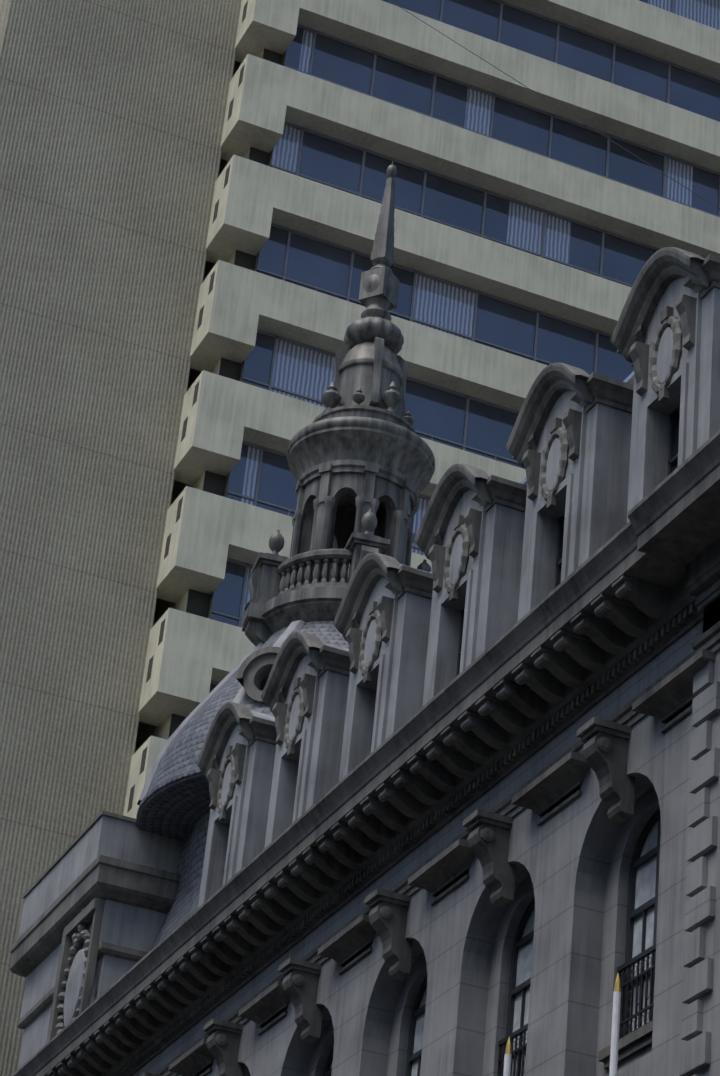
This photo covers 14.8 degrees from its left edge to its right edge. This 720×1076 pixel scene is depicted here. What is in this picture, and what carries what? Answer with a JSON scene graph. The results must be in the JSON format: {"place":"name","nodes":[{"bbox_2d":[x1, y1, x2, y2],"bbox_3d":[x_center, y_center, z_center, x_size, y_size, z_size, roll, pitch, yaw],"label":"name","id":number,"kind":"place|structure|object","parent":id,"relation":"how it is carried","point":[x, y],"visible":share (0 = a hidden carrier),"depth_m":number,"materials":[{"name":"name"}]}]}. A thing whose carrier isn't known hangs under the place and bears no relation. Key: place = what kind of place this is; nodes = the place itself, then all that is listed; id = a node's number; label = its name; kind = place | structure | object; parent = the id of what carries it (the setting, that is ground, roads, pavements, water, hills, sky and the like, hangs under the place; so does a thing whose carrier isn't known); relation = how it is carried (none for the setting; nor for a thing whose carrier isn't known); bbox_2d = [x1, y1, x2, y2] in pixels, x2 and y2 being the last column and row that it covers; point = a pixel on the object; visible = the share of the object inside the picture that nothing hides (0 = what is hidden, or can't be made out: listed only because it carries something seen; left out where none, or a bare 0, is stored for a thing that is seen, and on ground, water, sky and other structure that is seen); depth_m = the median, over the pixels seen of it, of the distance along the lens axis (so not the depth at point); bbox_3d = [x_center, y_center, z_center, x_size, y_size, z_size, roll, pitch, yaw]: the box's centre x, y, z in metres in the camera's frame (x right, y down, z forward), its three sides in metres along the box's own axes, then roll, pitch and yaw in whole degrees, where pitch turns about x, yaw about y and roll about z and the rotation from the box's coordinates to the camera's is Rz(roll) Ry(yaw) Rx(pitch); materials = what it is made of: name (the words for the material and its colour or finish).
{"place":"outdoors","nodes":[
{"label":"outdoors","id":0,"kind":"place"},
{"bbox_2d":[0,0,241,1075],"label":"wall","id":1,"kind":"structure","parent":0,"point":[112,114],"depth_m":74.04,"materials":[{"name":"beige concrete"}]},
{"bbox_2d":[127,1,282,812],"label":"balcony openings","id":2,"kind":"object","parent":1,"relation":"attached to","point":[198,603],"visible":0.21,"depth_m":73.63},
{"bbox_2d":[123,0,719,818],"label":"tower bands","id":3,"kind":"object","parent":1,"relation":"attached to","point":[209,534],"visible":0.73,"depth_m":78.71,"materials":[{"name":"beige concrete"}]},
{"bbox_2d":[210,0,719,685],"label":"tower frames","id":4,"kind":"structure","parent":1,"relation":"attached to","point":[416,274],"depth_m":80.36,"materials":[{"name":"black metal"}]},
{"bbox_2d":[209,0,719,692],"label":"tower glass","id":5,"kind":"object","parent":4,"relation":"in","point":[431,410],"visible":0.08,"depth_m":80.80,"materials":[{"name":"blue glass"}]},
{"bbox_2d":[241,0,719,627],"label":"curtains","id":6,"kind":"object","parent":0,"point":[311,372],"visible":0.06,"depth_m":79.13,"materials":[{"name":"grey fabric"}]},
{"bbox_2d":[389,0,719,208],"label":"cable","id":7,"kind":"object","parent":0,"point":[558,107],"visible":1,"depth_m":53.04,"materials":[{"name":"metal"}]},
{"label":"ground","id":8,"kind":"structure","parent":0,"visible":0},
{"bbox_2d":[132,597,719,1075],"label":"building wall","id":9,"kind":"structure","parent":8,"relation":"on","point":[572,861],"depth_m":34.37,"materials":[{"name":"grey stone"}]},
{"bbox_2d":[9,247,719,1075],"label":"cornice","id":10,"kind":"structure","parent":9,"relation":"attached to","point":[635,595],"depth_m":39.60,"materials":[{"name":"grey stone"}]},
{"bbox_2d":[18,278,719,1068],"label":"dormers","id":11,"kind":"object","parent":9,"relation":"on","point":[616,470],"visible":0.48,"depth_m":43.57,"materials":[{"name":"stone"}]},
{"bbox_2d":[136,383,633,949],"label":"slate roof","id":12,"kind":"structure","parent":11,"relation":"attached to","point":[176,801],"depth_m":54.97,"materials":[{"name":"grey stone"}]},
{"bbox_2d":[242,161,434,645],"bbox_3d":[0.132,-2.768,61.129,3.720,13.960,3.720,-15,-36,33],"label":"lantern","id":13,"kind":"object","parent":12,"relation":"on","point":[360,458],"visible":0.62,"depth_m":59.23,"materials":[{"name":"grey stone"}]},
{"bbox_2d":[430,371,633,572],"bbox_3d":[0.227,2.550,44.808,2.342,5.650,25.060,16,-31,-18],"label":"ridge flashing","id":14,"kind":"object","parent":11,"relation":"attached to","point":[629,379],"depth_m":41.00,"materials":[{"name":"grey metal"}]},
{"bbox_2d":[560,413,679,582],"bbox_3d":[1.031,2.708,42.948,0.001,2.500,17.440,16,-31,-18],"label":"dormer glass","id":15,"kind":"object","parent":11,"relation":"attached to","point":[676,440],"depth_m":36.95,"materials":[{"name":"grey glass"}]},
{"bbox_2d":[261,675,655,1075],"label":"balconies","id":16,"kind":"structure","parent":9,"relation":"attached to","point":[628,964],"depth_m":33.01,"materials":[{"name":"metal"}]},
{"bbox_2d":[323,406,679,1075],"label":"window frames","id":17,"kind":"structure","parent":9,"relation":"attached to","point":[637,862],"depth_m":36.34,"materials":[{"name":"black metal"}]},
{"bbox_2d":[330,821,657,1075],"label":"window glass","id":18,"kind":"object","parent":17,"relation":"attached to","point":[645,883],"visible":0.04,"depth_m":33.98,"materials":[{"name":"glass"}]},
{"bbox_2d":[503,991,620,1075],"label":"flagpoles","id":19,"kind":"object","parent":9,"relation":"attached to","point":[614,1038],"visible":1,"depth_m":30.18,"materials":[{"name":"white metal"}]},
{"bbox_2d":[505,974,620,1054],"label":"flagpole tips","id":20,"kind":"object","parent":19,"relation":"on","point":[617,986],"visible":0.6,"depth_m":30.47,"materials":[{"name":"gold metal"}]}
]}

